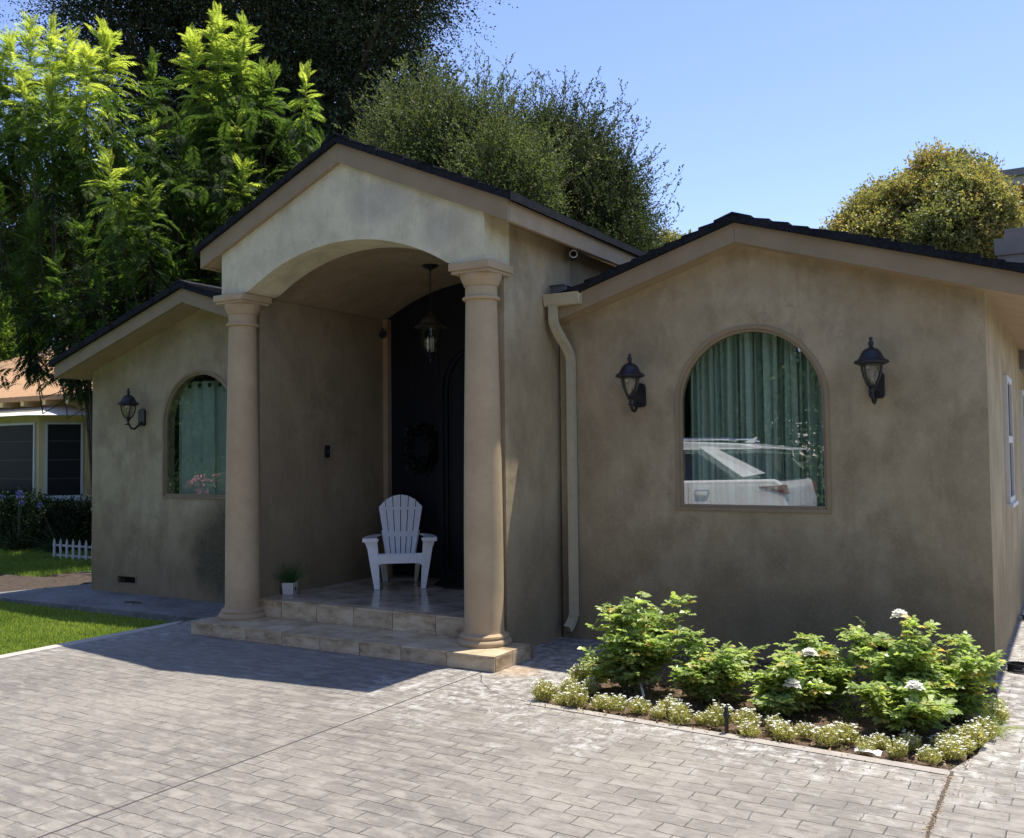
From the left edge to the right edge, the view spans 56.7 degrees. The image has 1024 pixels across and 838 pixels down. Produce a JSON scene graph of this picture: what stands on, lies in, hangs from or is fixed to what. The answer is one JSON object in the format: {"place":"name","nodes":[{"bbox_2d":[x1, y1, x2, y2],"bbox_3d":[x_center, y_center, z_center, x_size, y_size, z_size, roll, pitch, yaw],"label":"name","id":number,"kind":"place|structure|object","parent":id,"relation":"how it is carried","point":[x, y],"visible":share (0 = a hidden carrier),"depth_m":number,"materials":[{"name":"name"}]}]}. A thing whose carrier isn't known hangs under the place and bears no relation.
{"place":"outdoors","nodes":[
{"label":"outdoors","id":0,"kind":"place"},
{"bbox_2d":[0,572,90,591],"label":"side soil","id":1,"kind":"structure","parent":0,"point":[10,582],"depth_m":12.72,"materials":[{"name":"brown soil"}]},
{"bbox_2d":[0,546,91,576],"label":"neighbour lawn ground","id":2,"kind":"structure","parent":0,"point":[58,567],"depth_m":14.42,"materials":[{"name":"green plant"}]},
{"bbox_2d":[0,495,33,547],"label":"agapanthus","id":3,"kind":"object","parent":2,"relation":"on","point":[2,533],"visible":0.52,"depth_m":17.37,"materials":[{"name":"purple plant"}]},
{"bbox_2d":[0,491,51,552],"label":"agapanthus","id":4,"kind":"object","parent":2,"relation":"on","point":[19,545],"visible":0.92,"depth_m":16.88,"materials":[{"name":"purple plant"}]},
{"bbox_2d":[0,487,75,547],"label":"garden bush","id":5,"kind":"object","parent":2,"relation":"on","point":[9,504],"visible":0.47,"depth_m":17.82,"materials":[{"name":"green plant"}]},
{"bbox_2d":[0,345,92,517],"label":"neighbour house","id":6,"kind":"structure","parent":2,"relation":"on","point":[47,453],"depth_m":19.35,"materials":[{"name":"beige paint"}]},
{"bbox_2d":[0,422,35,500],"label":"bay window","id":7,"kind":"structure","parent":6,"relation":"in","point":[17,440],"depth_m":19.51,"materials":[{"name":"black glass"}]},
{"bbox_2d":[43,422,85,500],"bbox_3d":[-9.090,0.857,19.268,0.830,1.590,0.100,0,-2,-14],"label":"bay window","id":8,"kind":"structure","parent":6,"relation":"in","point":[63,440],"depth_m":19.28,"materials":[{"name":"black glass"}]},
{"bbox_2d":[17,502,91,555],"bbox_3d":[-7.823,1.905,16.414,1.318,0.962,1.153,1,-3,-39],"label":"agapanthus","id":9,"kind":"object","parent":2,"relation":"on","point":[48,547],"visible":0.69,"depth_m":16.41,"materials":[{"name":"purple plant"}]},
{"bbox_2d":[23,494,91,550],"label":"garden bush","id":10,"kind":"object","parent":2,"relation":"on","point":[71,513],"visible":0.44,"depth_m":17.11,"materials":[{"name":"green plant"}]},
{"bbox_2d":[52,538,91,559],"bbox_3d":[-6.781,2.115,15.124,1.770,0.370,0.026,-2,-3,31],"label":"picket fence","id":11,"kind":"object","parent":2,"relation":"on","point":[66,546],"visible":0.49,"depth_m":15.29,"materials":[{"name":"paint"}]},
{"bbox_2d":[0,9,282,491],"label":"feathery tree","id":12,"kind":"object","parent":2,"relation":"on","point":[65,128],"visible":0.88,"depth_m":16.74,"materials":[{"name":"green plant"}]},
{"bbox_2d":[0,46,301,443],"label":"feathery tree","id":13,"kind":"object","parent":2,"relation":"on","point":[129,280],"visible":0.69,"depth_m":15.46,"materials":[{"name":"green plant"}]},
{"bbox_2d":[0,601,174,654],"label":"lawn grass","id":14,"kind":"structure","parent":0,"point":[35,629],"depth_m":9.39,"materials":[{"name":"green plant"}]},
{"bbox_2d":[0,584,224,621],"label":"path","id":15,"kind":"structure","parent":0,"point":[84,597],"depth_m":10.62,"materials":[{"name":"concrete"}]},
{"bbox_2d":[0,603,1023,837],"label":"driveway","id":16,"kind":"structure","parent":0,"point":[179,730],"depth_m":4.95,"materials":[{"name":"grey stone"}]},
{"bbox_2d":[49,133,1023,681],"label":"stucco house","id":17,"kind":"structure","parent":16,"relation":"on","point":[551,493],"depth_m":8.05,"materials":[{"name":"beige paint"}]},
{"bbox_2d":[117,388,145,429],"bbox_3d":[-4.473,-0.116,11.154,0.246,0.490,0.327,-2,-3,31],"label":"wall lantern","id":18,"kind":"object","parent":17,"relation":"attached to","point":[128,399],"depth_m":11.11,"materials":[{"name":"black metal"}]},
{"bbox_2d":[162,370,226,498],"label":"arched window","id":19,"kind":"structure","parent":17,"relation":"in","point":[201,375],"depth_m":11.08,"materials":[{"name":"paint"}]},
{"bbox_2d":[179,380,226,493],"bbox_3d":[-3.333,0.302,10.901,1.476,1.500,0.179,-2,-3,31],"label":"curtain","id":20,"kind":"object","parent":17,"relation":"attached to","point":[202,432],"visible":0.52,"depth_m":11.02,"materials":[{"name":"fabric"}]},
{"bbox_2d":[272,559,313,594],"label":"potted plant","id":21,"kind":"object","parent":17,"relation":"on","point":[289,585],"visible":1,"depth_m":9.14,"materials":[{"name":"green plant"}]},
{"bbox_2d":[325,445,329,456],"bbox_3d":[-1.908,0.335,9.814,0.030,0.124,0.056,-2,-3,31],"label":"video doorbell","id":22,"kind":"object","parent":17,"relation":"attached to","point":[327,450],"visible":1,"depth_m":9.80,"materials":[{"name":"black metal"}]},
{"bbox_2d":[379,328,386,338],"bbox_3d":[-1.431,-0.954,10.531,0.076,0.118,0.130,0,-2,-14],"label":"security camera","id":23,"kind":"object","parent":17,"relation":"attached to","point":[383,334],"visible":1,"depth_m":10.48,"materials":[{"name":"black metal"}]},
{"bbox_2d":[362,495,436,589],"bbox_3d":[-1.155,1.253,9.817,0.748,0.913,0.724,0,-2,-6],"label":"adirondack chair","id":24,"kind":"object","parent":17,"relation":"on","point":[376,559],"visible":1,"depth_m":9.96,"materials":[{"name":"plastic"}]},
{"bbox_2d":[390,577,413,579],"bbox_3d":[-1.159,1.715,10.190,0.280,0.015,0.130,-1,-2,2],"label":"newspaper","id":25,"kind":"object","parent":17,"relation":"on","point":[404,578],"visible":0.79,"depth_m":10.17,"materials":[{"name":"paper"}]},
{"bbox_2d":[400,418,439,475],"bbox_3d":[-1.009,0.308,10.409,0.579,0.653,0.150,-2,-3,36],"label":"wreath","id":26,"kind":"object","parent":17,"relation":"attached to","point":[416,429],"visible":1,"depth_m":10.40,"materials":[{"name":"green plant"}]},
{"bbox_2d":[414,264,446,362],"bbox_3d":[-0.798,-1.027,9.301,0.330,0.960,0.330,-2,-3,31],"label":"hanging lantern","id":27,"kind":"object","parent":17,"relation":"hanging from","point":[430,321],"visible":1,"depth_m":9.26,"materials":[{"name":"black metal"}]},
{"bbox_2d":[435,579,463,589],"bbox_3d":[-0.409,1.686,9.588,1.040,0.012,0.500,-2,-3,31],"label":"door mat","id":28,"kind":"object","parent":17,"relation":"on","point":[453,584],"depth_m":9.67,"materials":[{"name":"black rubber"}]},
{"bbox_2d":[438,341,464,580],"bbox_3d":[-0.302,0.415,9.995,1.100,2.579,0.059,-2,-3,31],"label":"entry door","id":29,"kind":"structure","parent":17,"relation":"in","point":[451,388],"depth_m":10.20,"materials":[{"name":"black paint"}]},
{"bbox_2d":[569,248,577,260],"bbox_3d":[0.555,-1.490,8.568,0.076,0.118,0.130,-1,-2,4],"label":"security camera","id":30,"kind":"object","parent":17,"relation":"attached to","point":[573,254],"visible":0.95,"depth_m":8.52,"materials":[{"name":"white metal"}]},
{"bbox_2d":[615,353,645,412],"bbox_3d":[0.999,-0.297,7.899,0.246,0.490,0.327,-2,-3,31],"label":"wall lantern","id":31,"kind":"object","parent":17,"relation":"attached to","point":[629,370],"depth_m":7.85,"materials":[{"name":"black metal"}]},
{"bbox_2d":[675,325,831,512],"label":"arched window","id":32,"kind":"structure","parent":17,"relation":"in","point":[682,397],"depth_m":7.70,"materials":[{"name":"paint"}]},
{"bbox_2d":[689,332,824,505],"bbox_3d":[2.012,0.054,7.721,1.209,1.640,0.184,-2,-3,31],"label":"curtain","id":33,"kind":"object","parent":17,"relation":"attached to","point":[756,418],"visible":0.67,"depth_m":7.70,"materials":[{"name":"fabric"}]},
{"bbox_2d":[854,337,888,404],"bbox_3d":[2.631,-0.352,6.928,0.246,0.490,0.327,-2,-3,31],"label":"wall lantern","id":34,"kind":"object","parent":17,"relation":"attached to","point":[871,355],"depth_m":6.88,"materials":[{"name":"black metal"}]},
{"bbox_2d":[1003,375,1017,507],"bbox_3d":[4.444,0.200,8.467,0.060,1.145,0.760,-2,-3,31],"label":"side window","id":35,"kind":"structure","parent":17,"relation":"in","point":[1008,407],"depth_m":8.23,"materials":[{"name":"white"}]},
{"bbox_2d":[1020,389,1023,493],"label":"side window","id":36,"kind":"structure","parent":17,"relation":"in","point":[1021,390],"depth_m":10.49,"materials":[{"name":"white"}]},
{"bbox_2d":[527,703,948,774],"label":"bed kerb","id":37,"kind":"structure","parent":16,"relation":"on","point":[850,756],"depth_m":5.25,"materials":[{"name":"concrete"}]},
{"bbox_2d":[477,709,1006,837],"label":"paving litter","id":38,"kind":"object","parent":16,"relation":"on","point":[848,773],"visible":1,"depth_m":4.54,"materials":[{"name":"brown plant"}]},
{"bbox_2d":[1007,661,1023,672],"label":"metal ring","id":39,"kind":"object","parent":16,"relation":"on","point":[1016,666],"visible":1,"depth_m":6.84,"materials":[{"name":"black metal"}]},
{"bbox_2d":[0,0,1023,338],"label":"sky","id":40,"kind":"structure","parent":0,"point":[774,110],"materials":[{"name":"blue"}]},
{"bbox_2d":[529,648,998,770],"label":"flower bed soil","id":41,"kind":"structure","parent":0,"point":[821,714],"depth_m":5.85,"materials":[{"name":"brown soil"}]},
{"bbox_2d":[530,676,554,700],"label":"alyssum","id":42,"kind":"object","parent":41,"relation":"on","point":[543,692],"visible":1,"depth_m":6.18,"materials":[{"name":"green plant"}]},
{"bbox_2d":[549,683,561,695],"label":"alyssum","id":43,"kind":"object","parent":41,"relation":"on","point":[557,690],"visible":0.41,"depth_m":6.31,"materials":[{"name":"green plant"}]},
{"bbox_2d":[552,692,568,704],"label":"alyssum","id":44,"kind":"object","parent":41,"relation":"on","point":[559,700],"visible":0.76,"depth_m":6.08,"materials":[{"name":"green plant"}]},
{"bbox_2d":[558,677,579,692],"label":"alyssum","id":45,"kind":"object","parent":41,"relation":"on","point":[564,686],"visible":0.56,"depth_m":6.36,"materials":[{"name":"green plant"}]},
{"bbox_2d":[562,682,588,706],"bbox_3d":[0.408,1.749,6.035,0.182,0.152,0.180,2,-3,-44],"label":"alyssum","id":46,"kind":"object","parent":41,"relation":"on","point":[576,696],"visible":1,"depth_m":6.01,"materials":[{"name":"green plant"}]},
{"bbox_2d":[567,664,589,683],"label":"alyssum","id":47,"kind":"object","parent":41,"relation":"on","point":[578,674],"visible":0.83,"depth_m":6.65,"materials":[{"name":"green plant"}]},
{"bbox_2d":[580,661,596,678],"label":"alyssum","id":48,"kind":"object","parent":41,"relation":"on","point":[589,664],"visible":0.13,"depth_m":6.77,"materials":[{"name":"green plant"}]},
{"bbox_2d":[582,677,600,693],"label":"alyssum","id":49,"kind":"object","parent":41,"relation":"on","point":[590,686],"visible":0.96,"depth_m":6.34,"materials":[{"name":"green plant"}]},
{"bbox_2d":[586,669,607,684],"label":"alyssum","id":50,"kind":"object","parent":41,"relation":"on","point":[597,679],"visible":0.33,"depth_m":6.61,"materials":[{"name":"green plant"}]},
{"bbox_2d":[589,692,612,710],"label":"alyssum","id":51,"kind":"object","parent":41,"relation":"on","point":[599,701],"visible":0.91,"depth_m":5.95,"materials":[{"name":"green plant"}]},
{"bbox_2d":[605,693,627,712],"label":"alyssum","id":52,"kind":"object","parent":41,"relation":"on","point":[619,704],"visible":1,"depth_m":5.90,"materials":[{"name":"green plant"}]},
{"bbox_2d":[577,591,696,693],"bbox_3d":[0.855,1.515,6.453,0.830,0.676,0.659,-1,-2,-2],"label":"rose bush","id":53,"kind":"object","parent":41,"relation":"on","point":[635,651],"visible":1,"depth_m":6.35,"materials":[{"name":"green plant"}]},
{"bbox_2d":[628,696,651,714],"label":"alyssum","id":54,"kind":"object","parent":41,"relation":"on","point":[638,707],"visible":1,"depth_m":5.85,"materials":[{"name":"green plant"}]},
{"bbox_2d":[639,680,644,695],"bbox_3d":[0.859,1.764,6.339,0.022,0.121,0.220,0,-2,-5],"label":"plant tag","id":55,"kind":"object","parent":41,"relation":"in","point":[642,690],"visible":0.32,"depth_m":6.29,"materials":[{"name":"plastic"}]},
{"bbox_2d":[650,705,665,719],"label":"alyssum","id":56,"kind":"object","parent":41,"relation":"on","point":[656,712],"visible":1,"depth_m":5.72,"materials":[{"name":"green plant"}]},
{"bbox_2d":[655,694,683,714],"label":"alyssum","id":57,"kind":"object","parent":41,"relation":"on","point":[667,704],"visible":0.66,"depth_m":5.82,"materials":[{"name":"green plant"}]},
{"bbox_2d":[668,702,693,724],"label":"alyssum","id":58,"kind":"object","parent":41,"relation":"on","point":[680,714],"visible":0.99,"depth_m":5.62,"materials":[{"name":"green plant"}]},
{"bbox_2d":[693,711,708,724],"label":"alyssum","id":59,"kind":"object","parent":41,"relation":"on","point":[700,718],"visible":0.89,"depth_m":5.61,"materials":[{"name":"green plant"}]},
{"bbox_2d":[657,625,769,703],"bbox_3d":[1.329,1.592,6.125,0.748,0.487,0.699,0,-2,-12],"label":"rose bush","id":60,"kind":"object","parent":41,"relation":"on","point":[704,674],"visible":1,"depth_m":5.98,"materials":[{"name":"green plant"}]},
{"bbox_2d":[705,699,733,727],"bbox_3d":[1.207,1.724,5.558,0.172,0.149,0.177,0,-2,-20],"label":"alyssum","id":61,"kind":"object","parent":41,"relation":"on","point":[715,717],"visible":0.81,"depth_m":5.53,"materials":[{"name":"green plant"}]},
{"bbox_2d":[723,706,729,733],"bbox_3d":[1.225,1.724,5.422,0.036,0.164,0.036,-2,-3,31],"label":"irrigation riser","id":62,"kind":"object","parent":41,"relation":"on","point":[726,715],"visible":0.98,"depth_m":5.41,"materials":[{"name":"black plastic"}]},
{"bbox_2d":[730,707,762,727],"bbox_3d":[1.363,1.738,5.524,0.178,0.118,0.173,0,-2,-12],"label":"alyssum","id":63,"kind":"object","parent":41,"relation":"on","point":[746,715],"visible":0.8,"depth_m":5.51,"materials":[{"name":"green plant"}]},
{"bbox_2d":[737,721,760,737],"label":"alyssum","id":64,"kind":"object","parent":41,"relation":"on","point":[748,730],"visible":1,"depth_m":5.35,"materials":[{"name":"green plant"}]},
{"bbox_2d":[548,674,975,765],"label":"bed weeds","id":65,"kind":"object","parent":41,"relation":"on","point":[763,728],"visible":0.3,"depth_m":5.87,"materials":[{"name":"green plant"}]},
{"bbox_2d":[765,713,785,732],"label":"alyssum","id":66,"kind":"object","parent":41,"relation":"on","point":[771,721],"visible":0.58,"depth_m":5.43,"materials":[{"name":"green plant"}]},
{"bbox_2d":[770,720,799,740],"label":"alyssum","id":67,"kind":"object","parent":41,"relation":"on","point":[786,732],"visible":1,"depth_m":5.28,"materials":[{"name":"green plant"}]},
{"bbox_2d":[746,645,836,717],"bbox_3d":[1.699,1.606,5.817,0.497,0.429,0.586,-1,-2,2],"label":"rose bush","id":68,"kind":"object","parent":41,"relation":"on","point":[784,687],"visible":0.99,"depth_m":5.72,"materials":[{"name":"green plant"}]},
{"bbox_2d":[795,722,815,738],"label":"alyssum","id":69,"kind":"object","parent":41,"relation":"on","point":[805,730],"visible":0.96,"depth_m":5.33,"materials":[{"name":"green plant"}]},
{"bbox_2d":[769,632,861,708],"bbox_3d":[1.942,1.589,6.056,0.641,0.474,0.627,-2,-3,31],"label":"rose bush","id":70,"kind":"object","parent":41,"relation":"on","point":[836,671],"visible":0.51,"depth_m":5.93,"materials":[{"name":"green plant"}]},
{"bbox_2d":[811,724,843,746],"bbox_3d":[1.724,1.725,5.185,0.168,0.114,0.167,0,-2,-15],"label":"alyssum","id":71,"kind":"object","parent":41,"relation":"on","point":[823,736],"visible":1,"depth_m":5.17,"materials":[{"name":"green plant"}]},
{"bbox_2d":[822,695,867,718],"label":"grass tuft","id":72,"kind":"object","parent":41,"relation":"on","point":[850,713],"visible":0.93,"depth_m":5.76,"materials":[{"name":"green plant"}]},
{"bbox_2d":[830,721,860,744],"bbox_3d":[1.833,1.725,5.231,0.181,0.114,0.183,1,-3,-39],"label":"alyssum","id":73,"kind":"object","parent":41,"relation":"on","point":[849,733],"visible":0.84,"depth_m":5.21,"materials":[{"name":"green plant"}]},
{"bbox_2d":[856,735,876,753],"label":"alyssum","id":74,"kind":"object","parent":41,"relation":"on","point":[869,744],"visible":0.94,"depth_m":5.04,"materials":[{"name":"green plant"}]},
{"bbox_2d":[855,746,881,755],"bbox_3d":[1.881,1.750,5.010,0.132,0.022,0.067,-2,-3,31],"label":"paper scrap","id":75,"kind":"object","parent":41,"relation":"on","point":[877,752],"visible":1,"depth_m":4.99,"materials":[{"name":"white paper"}]},
{"bbox_2d":[870,732,891,748],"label":"alyssum","id":76,"kind":"object","parent":41,"relation":"on","point":[880,741],"visible":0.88,"depth_m":5.11,"materials":[{"name":"green plant"}]},
{"bbox_2d":[833,609,948,701],"bbox_3d":[2.356,1.478,5.790,0.660,0.666,0.823,-1,-2,8],"label":"rose bush","id":77,"kind":"object","parent":41,"relation":"on","point":[902,657],"visible":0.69,"depth_m":5.69,"materials":[{"name":"green plant"}]},
{"bbox_2d":[884,735,908,759],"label":"alyssum","id":78,"kind":"object","parent":41,"relation":"on","point":[896,750],"visible":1,"depth_m":4.94,"materials":[{"name":"green plant"}]},
{"bbox_2d":[842,669,964,733],"bbox_3d":[2.257,1.615,5.381,0.626,0.366,0.625,1,-3,-38],"label":"rose bush","id":79,"kind":"object","parent":41,"relation":"on","point":[900,703],"visible":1,"depth_m":5.33,"materials":[{"name":"green plant"}]},
{"bbox_2d":[897,729,922,752],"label":"alyssum","id":80,"kind":"object","parent":41,"relation":"on","point":[913,743],"visible":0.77,"depth_m":5.04,"materials":[{"name":"green plant"}]},
{"bbox_2d":[916,744,942,764],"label":"alyssum","id":81,"kind":"object","parent":41,"relation":"on","point":[927,755],"visible":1,"depth_m":4.86,"materials":[{"name":"green plant"}]},
{"bbox_2d":[929,730,961,749],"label":"alyssum","id":82,"kind":"object","parent":41,"relation":"on","point":[943,737],"visible":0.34,"depth_m":5.04,"materials":[{"name":"green plant"}]},
{"bbox_2d":[934,737,965,760],"bbox_3d":[2.275,1.714,4.944,0.160,0.106,0.159,0,-2,-5],"label":"alyssum","id":83,"kind":"object","parent":41,"relation":"on","point":[947,749],"visible":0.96,"depth_m":4.92,"materials":[{"name":"green plant"}]},
{"bbox_2d":[945,724,966,739],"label":"alyssum","id":84,"kind":"object","parent":41,"relation":"on","point":[954,731],"visible":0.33,"depth_m":5.25,"materials":[{"name":"green plant"}]},
{"bbox_2d":[907,630,1006,722],"bbox_3d":[2.654,1.541,5.645,0.554,0.523,0.549,1,-3,-32],"label":"rose bush","id":85,"kind":"object","parent":41,"relation":"on","point":[971,677],"visible":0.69,"depth_m":5.54,"materials":[{"name":"green plant"}]},
{"bbox_2d":[950,733,976,754],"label":"alyssum","id":86,"kind":"object","parent":41,"relation":"on","point":[968,745],"visible":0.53,"depth_m":5.00,"materials":[{"name":"green plant"}]},
{"bbox_2d":[954,721,989,747],"bbox_3d":[2.480,1.705,5.134,0.178,0.133,0.176,1,-3,-31],"label":"alyssum","id":87,"kind":"object","parent":41,"relation":"on","point":[977,736],"visible":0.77,"depth_m":5.11,"materials":[{"name":"green plant"}]},
{"bbox_2d":[971,716,997,739],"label":"alyssum","id":88,"kind":"object","parent":41,"relation":"on","point":[991,729],"visible":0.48,"depth_m":5.25,"materials":[{"name":"green plant"}]},
{"bbox_2d":[977,709,997,721],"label":"alyssum","id":89,"kind":"object","parent":41,"relation":"on","point":[992,715],"visible":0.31,"depth_m":5.51,"materials":[{"name":"green plant"}]},
{"bbox_2d":[960,699,1023,738],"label":"grass tuft","id":90,"kind":"object","parent":41,"relation":"on","point":[1000,728],"visible":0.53,"depth_m":5.34,"materials":[{"name":"green plant"}]},
{"bbox_2d":[980,699,1009,721],"bbox_3d":[2.854,1.725,5.615,0.176,0.120,0.170,0,-2,-26],"label":"alyssum","id":91,"kind":"object","parent":41,"relation":"on","point":[994,708],"visible":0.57,"depth_m":5.58,"materials":[{"name":"green plant"}]},
{"bbox_2d":[982,695,1008,710],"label":"alyssum","id":92,"kind":"object","parent":41,"relation":"on","point":[1000,702],"visible":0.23,"depth_m":5.76,"materials":[{"name":"green plant"}]},
{"bbox_2d":[999,167,1023,189],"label":"building","id":93,"kind":"structure","parent":0,"point":[1019,174],"depth_m":40.88,"materials":[{"name":"grey"}]},
{"label":"ground","id":94,"kind":"structure","parent":0,"visible":0},
{"bbox_2d":[0,283,50,361],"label":"lime tree","id":95,"kind":"object","parent":94,"relation":"on","point":[6,335],"visible":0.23,"depth_m":25.25,"materials":[{"name":"green plant"}]},
{"bbox_2d":[0,154,115,327],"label":"backdrop tree","id":96,"kind":"object","parent":94,"relation":"on","point":[9,236],"visible":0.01,"depth_m":40.00,"materials":[{"name":"green plant"}]},
{"bbox_2d":[0,620,182,658],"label":"kerb","id":97,"kind":"structure","parent":94,"relation":"on","point":[83,641],"depth_m":8.38,"materials":[{"name":"concrete"}]},
{"bbox_2d":[70,2,325,318],"bbox_3d":[-5.118,-2.490,17.180,5.900,10.027,3.702,-2,-3,31],"label":"feathery tree","id":98,"kind":"object","parent":94,"relation":"on","point":[208,127],"visible":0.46,"depth_m":16.83,"materials":[{"name":"green plant"}]},
{"bbox_2d":[55,111,357,337],"bbox_3d":[-7.768,-2.530,25.782,10.124,11.073,5.521,-1,-2,22],"label":"backdrop tree","id":99,"kind":"object","parent":94,"relation":"on","point":[295,149],"visible":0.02,"depth_m":24.68,"materials":[{"name":"green plant"}]},
{"bbox_2d":[0,0,517,290],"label":"evergreen tree","id":100,"kind":"object","parent":94,"relation":"on","point":[362,36],"visible":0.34,"depth_m":27.86,"materials":[{"name":"green plant"}]},
{"bbox_2d":[331,38,608,215],"bbox_3d":[-1.185,-2.359,17.869,3.698,9.949,6.855,1,-3,-38],"label":"twiggy tree","id":101,"kind":"object","parent":94,"relation":"on","point":[450,129],"visible":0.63,"depth_m":16.78,"materials":[{"name":"green plant"}]},
{"bbox_2d":[465,64,683,251],"bbox_3d":[1.057,-2.277,18.246,3.458,9.739,5.566,1,-3,-40],"label":"twiggy tree","id":102,"kind":"object","parent":94,"relation":"on","point":[607,202],"visible":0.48,"depth_m":17.23,"materials":[{"name":"green plant"}]},
{"bbox_2d":[644,225,692,249],"bbox_3d":[4.590,-1.361,27.564,3.084,8.567,2.384,-2,-3,31],"label":"yellowing tree","id":103,"kind":"object","parent":94,"relation":"on","point":[676,234],"visible":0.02,"depth_m":27.37,"materials":[{"name":"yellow plant"}]},
{"bbox_2d":[819,136,1023,257],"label":"yellowing tree","id":104,"kind":"object","parent":94,"relation":"on","point":[960,201],"visible":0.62,"depth_m":22.16,"materials":[{"name":"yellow plant"}]},
{"bbox_2d":[1009,180,1023,225],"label":"yellowing tree","id":105,"kind":"object","parent":94,"relation":"on","point":[1021,187],"depth_m":23.41,"materials":[{"name":"green plant"}]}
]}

